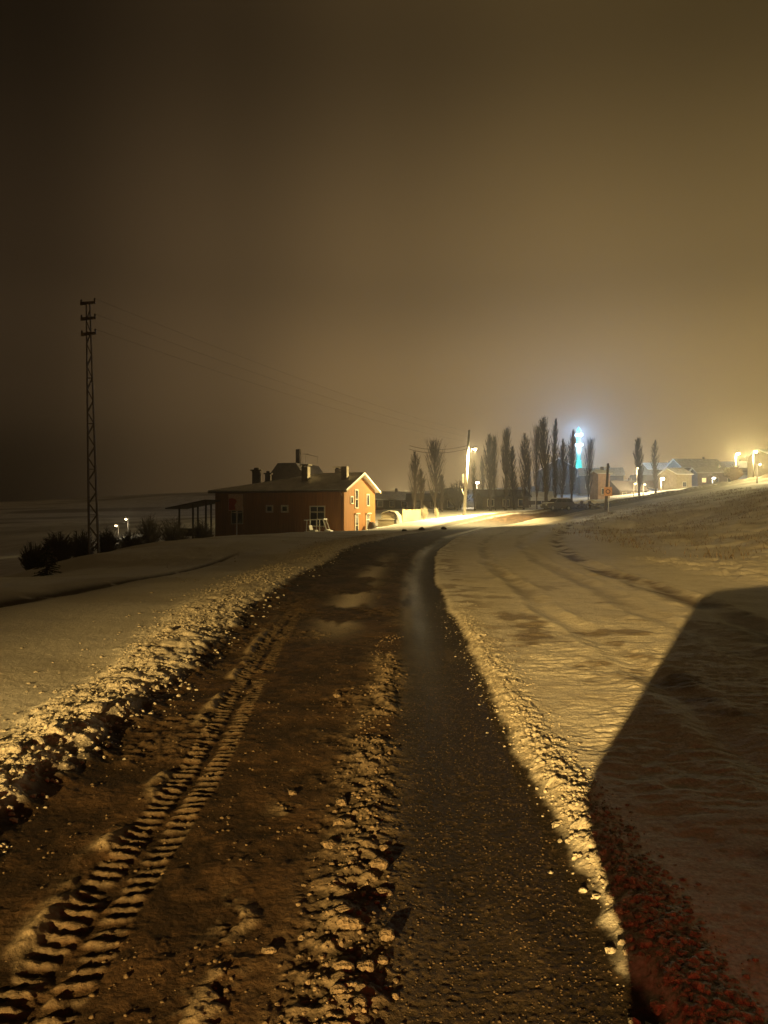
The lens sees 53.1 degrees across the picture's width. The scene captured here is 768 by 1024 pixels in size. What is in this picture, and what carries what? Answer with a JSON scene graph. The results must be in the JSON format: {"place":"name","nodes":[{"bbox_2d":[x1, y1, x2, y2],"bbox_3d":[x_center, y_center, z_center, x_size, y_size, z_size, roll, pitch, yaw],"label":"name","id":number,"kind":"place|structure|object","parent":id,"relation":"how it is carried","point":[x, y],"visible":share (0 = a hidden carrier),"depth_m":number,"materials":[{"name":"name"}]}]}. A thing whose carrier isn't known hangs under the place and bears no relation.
{"place":"outdoors","nodes":[
{"label":"outdoors","id":0,"kind":"place"},
{"bbox_2d":[0,473,767,1023],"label":"road","id":1,"kind":"structure","parent":0,"point":[58,927],"depth_m":3.70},
{"bbox_2d":[0,591,383,1023],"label":"grit","id":2,"kind":"object","parent":1,"relation":"on","point":[125,976],"visible":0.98,"depth_m":3.68,"materials":[{"name":"gravel"}]},
{"bbox_2d":[261,946,276,953],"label":"snow lump","id":3,"kind":"object","parent":1,"relation":"on","point":[269,950],"visible":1,"depth_m":2.77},
{"bbox_2d":[321,839,338,848],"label":"snow lump","id":4,"kind":"object","parent":1,"relation":"on","point":[329,844],"visible":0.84,"depth_m":3.64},
{"bbox_2d":[330,982,348,993],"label":"snow lump","id":5,"kind":"object","parent":1,"relation":"on","point":[339,988],"visible":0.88,"depth_m":2.53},
{"bbox_2d":[333,818,345,825],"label":"snow lump","id":6,"kind":"object","parent":1,"relation":"on","point":[337,821],"visible":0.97,"depth_m":3.91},
{"bbox_2d":[275,620,407,1023],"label":"slush rubble","id":7,"kind":"object","parent":1,"relation":"on","point":[347,1010],"visible":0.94,"depth_m":3.12,"materials":[{"name":"snow"}]},
{"bbox_2d":[336,796,346,805],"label":"snow lump","id":8,"kind":"object","parent":1,"relation":"on","point":[340,801],"visible":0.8,"depth_m":4.19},
{"bbox_2d":[331,960,354,972],"bbox_3d":[-0.144,1.578,2.663,0.087,0.043,0.049,0,0,16],"label":"snow lump","id":9,"kind":"object","parent":1,"relation":"on","point":[347,966],"visible":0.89,"depth_m":2.65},
{"bbox_2d":[337,903,354,914],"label":"snow lump","id":10,"kind":"object","parent":1,"relation":"on","point":[345,908],"visible":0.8,"depth_m":3.01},
{"bbox_2d":[335,914,364,930],"bbox_3d":[-0.130,1.562,2.921,0.114,0.053,0.066,0,0,0],"label":"snow lump","id":11,"kind":"object","parent":1,"relation":"on","point":[346,922],"visible":1,"depth_m":2.90,"materials":[{"name":"snow"}]},
{"bbox_2d":[351,994,367,1006],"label":"snow lump","id":12,"kind":"object","parent":1,"relation":"on","point":[360,1000],"visible":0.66,"depth_m":2.46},
{"bbox_2d":[355,959,374,973],"bbox_3d":[-0.067,1.590,2.683,0.070,0.040,0.052,0,0,0],"label":"snow lump","id":13,"kind":"object","parent":1,"relation":"on","point":[367,966],"visible":0.99,"depth_m":2.68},
{"bbox_2d":[369,856,388,870],"bbox_3d":[-0.024,1.587,3.472,0.092,0.058,0.112,0,0,0],"label":"snow lump","id":14,"kind":"object","parent":1,"relation":"on","point":[380,863],"visible":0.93,"depth_m":3.43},
{"bbox_2d":[373,954,388,964],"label":"snow lump","id":15,"kind":"object","parent":1,"relation":"on","point":[382,959],"visible":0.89,"depth_m":2.73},
{"bbox_2d":[376,887,393,896],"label":"snow lump","id":16,"kind":"object","parent":1,"relation":"on","point":[384,891],"visible":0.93,"depth_m":3.23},
{"bbox_2d":[379,844,390,850],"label":"snow lump","id":17,"kind":"object","parent":1,"relation":"on","point":[385,847],"visible":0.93,"depth_m":3.65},
{"bbox_2d":[379,927,394,941],"bbox_3d":[0.011,1.592,2.897,0.062,0.047,0.075,0,0,0],"label":"snow lump","id":18,"kind":"object","parent":1,"relation":"on","point":[386,934],"visible":0.98,"depth_m":2.87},
{"bbox_2d":[540,498,574,509],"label":"snowy car","id":19,"kind":"object","parent":1,"relation":"on","point":[561,503],"visible":0.94,"depth_m":98.38,"materials":[{"name":"paint"}]},
{"bbox_2d":[572,499,603,508],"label":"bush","id":20,"kind":"object","parent":1,"relation":"on","point":[587,504],"visible":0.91,"depth_m":102.19,"materials":[{"name":"brown plant"}]},
{"bbox_2d":[0,472,767,1023],"bbox_3d":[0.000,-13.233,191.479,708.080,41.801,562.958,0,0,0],"label":"snow ground","id":21,"kind":"structure","parent":0,"point":[644,664],"depth_m":9.19,"materials":[{"name":"snow"}]},
{"bbox_2d":[0,742,23,754],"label":"snow lump","id":22,"kind":"object","parent":21,"relation":"on","point":[12,748],"visible":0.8,"depth_m":4.65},
{"bbox_2d":[19,540,45,570],"bbox_3d":[-15.522,2.070,34.008,1.363,1.649,1.324,0,0,0],"label":"bare shrub","id":23,"kind":"object","parent":21,"relation":"on","point":[29,558],"visible":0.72,"depth_m":33.78,"materials":[{"name":"brown plant"}]},
{"bbox_2d":[31,541,60,576],"bbox_3d":[-9.275,1.329,21.210,0.822,1.041,0.793,0,0,38],"label":"spruce tree","id":24,"kind":"object","parent":21,"relation":"on","point":[46,557],"visible":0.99,"depth_m":21.17,"materials":[{"name":"green plant"}]},
{"bbox_2d":[43,723,66,736],"bbox_3d":[-2.162,1.449,5.053,0.127,0.114,0.119,0,0,31],"label":"snow lump","id":25,"kind":"object","parent":21,"relation":"on","point":[57,729],"visible":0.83,"depth_m":5.03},
{"bbox_2d":[38,531,79,561],"bbox_3d":[-13.966,1.601,33.004,1.706,1.722,1.719,0,0,0],"label":"bare shrub","id":26,"kind":"object","parent":21,"relation":"on","point":[63,549],"visible":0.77,"depth_m":32.83,"materials":[{"name":"brown plant"}]},
{"bbox_2d":[76,720,88,726],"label":"snow lump","id":27,"kind":"object","parent":21,"relation":"on","point":[82,723],"visible":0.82,"depth_m":5.31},
{"bbox_2d":[68,529,99,556],"bbox_3d":[-14.933,1.781,38.056,1.658,1.978,1.658,0,0,-16],"label":"bare shrub","id":28,"kind":"object","parent":21,"relation":"on","point":[82,546],"visible":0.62,"depth_m":37.82,"materials":[{"name":"brown plant"}]},
{"bbox_2d":[80,298,99,554],"bbox_3d":[-13.767,-3.645,35.962,0.880,12.791,0.372,0,0,-12],"label":"electricity pole","id":29,"kind":"object","parent":21,"relation":"on","point":[89,334],"visible":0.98,"depth_m":35.87,"materials":[{"name":"metal"}]},
{"bbox_2d":[96,314,457,434],"bbox_3d":[-2.060,-8.756,61.004,0.008,1.077,55.022,0,0,25],"label":"power line","id":30,"kind":"object","parent":29,"relation":"attached to","point":[253,372],"visible":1,"depth_m":45.46,"materials":[{"name":"metal"}]},
{"bbox_2d":[101,331,455,439],"bbox_3d":[-2.102,-8.093,61.006,0.008,0.962,54.971,0,0,25],"label":"power line","id":31,"kind":"object","parent":29,"relation":"attached to","point":[250,382],"visible":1,"depth_m":46.24,"materials":[{"name":"metal"}]},
{"bbox_2d":[99,300,467,431],"bbox_3d":[-2.018,-9.415,61.002,0.008,1.198,55.073,0,0,25],"label":"power line","id":32,"kind":"object","parent":29,"relation":"attached to","point":[240,356],"visible":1,"depth_m":45.36,"materials":[{"name":"metal"}]},
{"bbox_2d":[78,702,107,714],"bbox_3d":[-2.170,1.468,5.674,0.217,0.122,0.164,0,0,17],"label":"snow lump","id":33,"kind":"object","parent":21,"relation":"on","point":[97,708],"visible":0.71,"depth_m":5.63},
{"bbox_2d":[93,526,122,552],"bbox_3d":[-14.424,1.660,40.022,1.530,1.954,1.522,0,0,35],"label":"bare shrub","id":34,"kind":"object","parent":21,"relation":"on","point":[107,541],"visible":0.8,"depth_m":39.75,"materials":[{"name":"brown plant"}]},
{"bbox_2d":[111,670,121,675],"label":"snow lump","id":35,"kind":"object","parent":21,"relation":"on","point":[117,673],"visible":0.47,"depth_m":6.98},
{"bbox_2d":[118,528,145,548],"bbox_3d":[-16.526,2.014,49.969,2.168,2.027,2.252,0,0,0],"label":"bare shrub","id":36,"kind":"object","parent":21,"relation":"on","point":[129,541],"visible":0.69,"depth_m":49.65,"materials":[{"name":"brown plant"}]},
{"bbox_2d":[135,512,165,543],"bbox_3d":[-18.908,1.825,62.086,2.528,3.641,2.526,0,0,0],"label":"bare shrub","id":37,"kind":"object","parent":21,"relation":"on","point":[149,535],"visible":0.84,"depth_m":61.71,"materials":[{"name":"brown plant"}]},
{"bbox_2d":[161,625,172,632],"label":"snow lump","id":38,"kind":"object","parent":21,"relation":"on","point":[168,628],"visible":0.93,"depth_m":9.43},
{"bbox_2d":[158,514,192,540],"bbox_3d":[-17.465,1.803,63.985,2.946,3.293,2.941,0,0,0],"label":"bare shrub","id":39,"kind":"object","parent":21,"relation":"on","point":[169,534],"visible":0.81,"depth_m":63.68,"materials":[{"name":"brown plant"}]},
{"bbox_2d":[165,500,219,538],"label":"carport","id":40,"kind":"object","parent":21,"relation":"on","point":[197,504],"visible":0.46,"depth_m":78.08,"materials":[{"name":"brown wood"}]},
{"bbox_2d":[0,534,393,852],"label":"snow rubble","id":41,"kind":"object","parent":21,"relation":"on","point":[12,769],"visible":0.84,"depth_m":6.43,"materials":[{"name":"snow"}]},
{"bbox_2d":[31,735,45,746],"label":"snow lump","id":42,"kind":"object","parent":41,"relation":"on","point":[40,741],"visible":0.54,"depth_m":4.83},
{"bbox_2d":[192,517,214,538],"bbox_3d":[-14.598,1.679,62.053,2.050,2.579,1.970,0,0,-15],"label":"bare shrub","id":43,"kind":"object","parent":21,"relation":"on","point":[201,530],"visible":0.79,"depth_m":61.66,"materials":[{"name":"brown plant"}]},
{"bbox_2d":[228,494,242,534],"bbox_3d":[-9.661,0.394,50.041,0.950,3.139,0.117,0,0,8],"label":"road sign","id":44,"kind":"object","parent":21,"relation":"on","point":[235,502],"visible":0.94,"depth_m":49.99,"materials":[{"name":"metal"}]},
{"bbox_2d":[264,449,322,481],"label":"house","id":45,"kind":"structure","parent":21,"relation":"on","point":[280,471],"depth_m":90.12,"materials":[{"name":"black"}]},
{"bbox_2d":[208,464,380,535],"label":"wooden house","id":46,"kind":"structure","parent":21,"relation":"on","point":[342,498],"depth_m":77.63,"materials":[{"name":"brown wood"}]},
{"bbox_2d":[231,511,242,523],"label":"window","id":47,"kind":"structure","parent":46,"relation":"in","point":[233,513],"depth_m":78.78,"materials":[{"name":"black glass"}]},
{"bbox_2d":[250,468,262,483],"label":"chimney stack","id":48,"kind":"object","parent":46,"relation":"on","point":[256,475],"visible":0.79,"depth_m":83.58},
{"bbox_2d":[264,471,272,481],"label":"chimney stack","id":49,"kind":"object","parent":46,"relation":"on","point":[267,475],"visible":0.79,"depth_m":83.70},
{"bbox_2d":[266,505,272,512],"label":"window","id":50,"kind":"structure","parent":46,"relation":"in","point":[269,508],"depth_m":77.58,"materials":[{"name":"black glass"}]},
{"bbox_2d":[281,505,287,512],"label":"window","id":51,"kind":"structure","parent":46,"relation":"in","point":[284,508],"depth_m":77.03,"materials":[{"name":"black glass"}]},
{"bbox_2d":[309,506,324,526],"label":"window","id":52,"kind":"structure","parent":46,"relation":"in","point":[315,512],"depth_m":75.85,"materials":[{"name":"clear glass"}]},
{"bbox_2d":[355,489,357,507],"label":"balcony door","id":53,"kind":"structure","parent":46,"relation":"in","point":[356,490],"depth_m":78.07,"materials":[{"name":"white glass"}]},
{"bbox_2d":[354,513,359,530],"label":"door","id":54,"kind":"structure","parent":46,"relation":"in","point":[356,514],"depth_m":78.07,"materials":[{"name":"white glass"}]},
{"bbox_2d":[366,494,369,505],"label":"window","id":55,"kind":"structure","parent":46,"relation":"in","point":[367,495],"depth_m":81.19,"materials":[{"name":"white glass"}]},
{"bbox_2d":[366,513,371,529],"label":"window","id":56,"kind":"structure","parent":46,"relation":"in","point":[367,514],"depth_m":81.12,"materials":[{"name":"white glass"}]},
{"bbox_2d":[304,519,332,531],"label":"patio furniture","id":57,"kind":"object","parent":21,"relation":"on","point":[310,528],"visible":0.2,"depth_m":71.16,"materials":[{"name":"white paint"}]},
{"bbox_2d":[367,522,375,528],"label":"barrel","id":58,"kind":"object","parent":21,"relation":"on","point":[371,525],"visible":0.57,"depth_m":80.11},
{"bbox_2d":[377,510,401,526],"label":"tarp covered stack","id":59,"kind":"object","parent":21,"relation":"on","point":[387,519],"visible":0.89,"depth_m":92.13,"materials":[{"name":"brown wood"}]},
{"bbox_2d":[375,488,408,509],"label":"village house","id":60,"kind":"structure","parent":21,"relation":"on","point":[389,500],"depth_m":146.23,"materials":[{"name":"grey concrete"}]},
{"bbox_2d":[402,509,420,522],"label":"fence","id":61,"kind":"object","parent":21,"relation":"on","point":[411,515],"visible":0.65,"depth_m":94.91,"materials":[{"name":"white wood"}]},
{"bbox_2d":[407,451,421,508],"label":"poplar tree","id":62,"kind":"object","parent":21,"relation":"on","point":[414,468],"visible":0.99,"depth_m":105.87,"materials":[{"name":"brown plant"}]},
{"bbox_2d":[405,490,433,509],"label":"village house","id":63,"kind":"structure","parent":21,"relation":"on","point":[428,500],"depth_m":137.16,"materials":[{"name":"grey concrete"}]},
{"bbox_2d":[418,469,425,510],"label":"poplar tree","id":64,"kind":"object","parent":21,"relation":"on","point":[421,488],"visible":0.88,"depth_m":106.85,"materials":[{"name":"brown plant"}]},
{"bbox_2d":[420,505,428,519],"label":"frosted shrub","id":65,"kind":"object","parent":21,"relation":"on","point":[424,513],"visible":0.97,"depth_m":92.85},
{"bbox_2d":[424,437,447,512],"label":"poplar tree","id":66,"kind":"object","parent":21,"relation":"on","point":[435,457],"visible":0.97,"depth_m":107.84,"materials":[{"name":"brown plant"}]},
{"bbox_2d":[438,475,445,511],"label":"poplar tree","id":67,"kind":"object","parent":21,"relation":"on","point":[441,497],"visible":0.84,"depth_m":111.86,"materials":[{"name":"brown plant"}]},
{"bbox_2d":[431,488,460,509],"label":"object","id":68,"kind":"structure","parent":21,"relation":"on","point":[447,505],"depth_m":124.95,"materials":[{"name":"grey concrete"}]},
{"bbox_2d":[445,479,469,510],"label":"bare tree","id":69,"kind":"object","parent":21,"relation":"on","point":[457,497],"visible":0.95,"depth_m":117.40,"materials":[{"name":"brown plant"}]},
{"bbox_2d":[460,430,476,515],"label":"street lamp","id":70,"kind":"object","parent":21,"relation":"on","point":[466,481],"visible":0.94,"depth_m":85.86,"materials":[{"name":"concrete"}]},
{"bbox_2d":[471,460,477,509],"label":"poplar tree","id":71,"kind":"object","parent":21,"relation":"on","point":[474,491],"visible":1,"depth_m":115.89,"materials":[{"name":"brown plant"}]},
{"bbox_2d":[479,456,485,488],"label":"poplar tree","id":72,"kind":"object","parent":21,"relation":"on","point":[482,475],"visible":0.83,"depth_m":128.06,"materials":[{"name":"brown plant"}]},
{"bbox_2d":[483,434,497,510],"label":"poplar tree","id":73,"kind":"object","parent":21,"relation":"on","point":[488,458],"visible":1,"depth_m":112.72,"materials":[{"name":"brown plant"}]},
{"bbox_2d":[490,433,498,509],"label":"poplar tree","id":74,"kind":"object","parent":21,"relation":"on","point":[494,447],"visible":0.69,"depth_m":114.09,"materials":[{"name":"brown plant"}]},
{"bbox_2d":[471,489,531,509],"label":"village house","id":75,"kind":"structure","parent":21,"relation":"on","point":[482,499],"depth_m":121.17,"materials":[{"name":"grey concrete"}]},
{"bbox_2d":[500,428,512,509],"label":"poplar tree","id":76,"kind":"object","parent":21,"relation":"on","point":[505,460],"visible":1,"depth_m":111.59,"materials":[{"name":"brown plant"}]},
{"bbox_2d":[508,446,519,508],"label":"poplar tree","id":77,"kind":"object","parent":21,"relation":"on","point":[514,485],"visible":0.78,"depth_m":115.83,"materials":[{"name":"brown plant"}]},
{"bbox_2d":[516,433,531,509],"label":"poplar tree","id":78,"kind":"object","parent":21,"relation":"on","point":[525,459],"visible":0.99,"depth_m":112.63,"materials":[{"name":"brown plant"}]},
{"bbox_2d":[526,454,531,506],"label":"poplar tree","id":79,"kind":"object","parent":21,"relation":"on","point":[528,484],"visible":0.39,"depth_m":123.95,"materials":[{"name":"brown plant"}]},
{"bbox_2d":[530,423,541,508],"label":"poplar tree","id":80,"kind":"object","parent":21,"relation":"on","point":[535,449],"visible":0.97,"depth_m":110.91,"materials":[{"name":"brown plant"}]},
{"bbox_2d":[528,488,557,504],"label":"village house","id":81,"kind":"structure","parent":21,"relation":"on","point":[540,498],"depth_m":137.28,"materials":[{"name":"grey concrete"}]},
{"bbox_2d":[536,416,552,502],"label":"poplar tree","id":82,"kind":"object","parent":21,"relation":"on","point":[543,455],"visible":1,"depth_m":109.95,"materials":[{"name":"brown plant"}]},
{"bbox_2d":[550,418,559,497],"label":"poplar tree","id":83,"kind":"object","parent":21,"relation":"on","point":[553,460],"visible":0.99,"depth_m":112.94,"materials":[{"name":"brown plant"}]},
{"bbox_2d":[537,458,577,494],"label":"mosque","id":84,"kind":"structure","parent":21,"relation":"on","point":[567,489],"depth_m":231.10,"materials":[{"name":"stone"}]},
{"bbox_2d":[558,439,568,497],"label":"poplar tree","id":85,"kind":"object","parent":21,"relation":"on","point":[562,453],"visible":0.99,"depth_m":119.84,"materials":[{"name":"brown plant"}]},
{"bbox_2d":[567,429,577,500],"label":"poplar tree","id":86,"kind":"object","parent":21,"relation":"on","point":[572,466],"visible":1,"depth_m":111.90,"materials":[{"name":"brown plant"}]},
{"bbox_2d":[575,426,582,467],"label":"minaret","id":87,"kind":"object","parent":21,"relation":"on","point":[578,436],"visible":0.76,"depth_m":249.25,"materials":[{"name":"stone"}]},
{"bbox_2d":[584,436,595,499],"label":"poplar tree","id":88,"kind":"object","parent":21,"relation":"on","point":[590,455],"visible":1,"depth_m":113.66,"materials":[{"name":"brown plant"}]},
{"bbox_2d":[431,598,767,1023],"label":"snow rubble","id":89,"kind":"object","parent":21,"relation":"on","point":[710,989],"visible":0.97,"depth_m":2.91,"materials":[{"name":"snow"}]},
{"bbox_2d":[577,466,624,493],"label":"village house","id":90,"kind":"structure","parent":21,"relation":"on","point":[618,474],"depth_m":211.96,"materials":[{"name":"grey concrete"}]},
{"bbox_2d":[590,467,612,498],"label":"village house","id":91,"kind":"structure","parent":21,"relation":"on","point":[598,484],"depth_m":148.15,"materials":[{"name":"brown concrete"}]},
{"bbox_2d":[604,463,608,510],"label":"utility pole","id":92,"kind":"object","parent":21,"relation":"on","point":[606,497],"visible":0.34,"depth_m":94.87,"materials":[{"name":"brown wood"}]},
{"bbox_2d":[604,487,611,511],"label":"road sign","id":93,"kind":"object","parent":21,"relation":"on","point":[608,491],"visible":0.98,"depth_m":93.00,"materials":[{"name":"metal"}]},
{"bbox_2d":[604,890,615,899],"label":"snow lump","id":94,"kind":"object","parent":21,"relation":"on","point":[609,894],"visible":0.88,"depth_m":3.12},
{"bbox_2d":[611,905,625,913],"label":"snow lump","id":95,"kind":"object","parent":21,"relation":"on","point":[617,909],"visible":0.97,"depth_m":2.99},
{"bbox_2d":[610,478,648,495],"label":"village house","id":96,"kind":"structure","parent":21,"relation":"on","point":[619,487],"depth_m":167.58,"materials":[{"name":"beige concrete"}]},
{"bbox_2d":[633,438,643,495],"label":"poplar tree","id":97,"kind":"object","parent":21,"relation":"on","point":[638,462],"visible":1,"depth_m":137.69,"materials":[{"name":"brown plant"}]},
{"bbox_2d":[629,473,657,488],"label":"village house","id":98,"kind":"structure","parent":21,"relation":"on","point":[647,480],"depth_m":211.34,"materials":[{"name":"beige concrete"}]},
{"bbox_2d":[635,936,653,948],"bbox_3d":[0.933,1.548,2.763,0.064,0.028,0.066,0,0,0],"label":"snow lump","id":99,"kind":"object","parent":21,"relation":"on","point":[642,941],"visible":1,"depth_m":2.75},
{"bbox_2d":[640,461,669,474],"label":"village house","id":100,"kind":"structure","parent":21,"relation":"on","point":[648,469],"depth_m":272.10,"materials":[{"name":"beige concrete"}]},
{"bbox_2d":[651,439,659,492],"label":"poplar tree","id":101,"kind":"object","parent":21,"relation":"on","point":[655,472],"visible":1,"depth_m":139.68,"materials":[{"name":"brown plant"}]},
{"bbox_2d":[650,998,666,1009],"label":"snow lump","id":102,"kind":"object","parent":21,"relation":"on","point":[656,1004],"visible":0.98,"depth_m":2.45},
{"bbox_2d":[552,487,767,558],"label":"dry grass","id":103,"kind":"structure","parent":21,"relation":"on","point":[682,505],"depth_m":58.21,"materials":[{"name":"plant"}]},
{"bbox_2d":[658,468,693,490],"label":"village house","id":104,"kind":"structure","parent":21,"relation":"on","point":[677,478],"depth_m":175.69,"materials":[{"name":"beige concrete"}]},
{"bbox_2d":[664,457,725,470],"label":"village house","id":105,"kind":"structure","parent":21,"relation":"on","point":[687,464],"depth_m":232.77,"materials":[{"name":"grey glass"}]},
{"bbox_2d":[689,465,730,485],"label":"village house","id":106,"kind":"structure","parent":21,"relation":"on","point":[701,476],"depth_m":196.41,"materials":[{"name":"beige concrete"}]},
{"bbox_2d":[722,465,743,480],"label":"brown shrub","id":107,"kind":"object","parent":21,"relation":"on","point":[733,473],"visible":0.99,"depth_m":141.33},
{"bbox_2d":[721,460,746,472],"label":"village house","id":108,"kind":"structure","parent":21,"relation":"on","point":[743,465],"depth_m":267.49,"materials":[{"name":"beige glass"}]},
{"bbox_2d":[745,449,767,477],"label":"village house","id":109,"kind":"structure","parent":21,"relation":"on","point":[761,455],"depth_m":177.18,"materials":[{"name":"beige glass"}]},
{"bbox_2d":[0,0,767,501],"label":"sky","id":110,"kind":"structure","parent":0,"point":[481,217],"materials":[{"name":"brown"}]},
{"bbox_2d":[372,646,630,1023],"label":"gravel","id":111,"kind":"structure","parent":0,"point":[494,991],"depth_m":3.19,"materials":[{"name":"gravel"}]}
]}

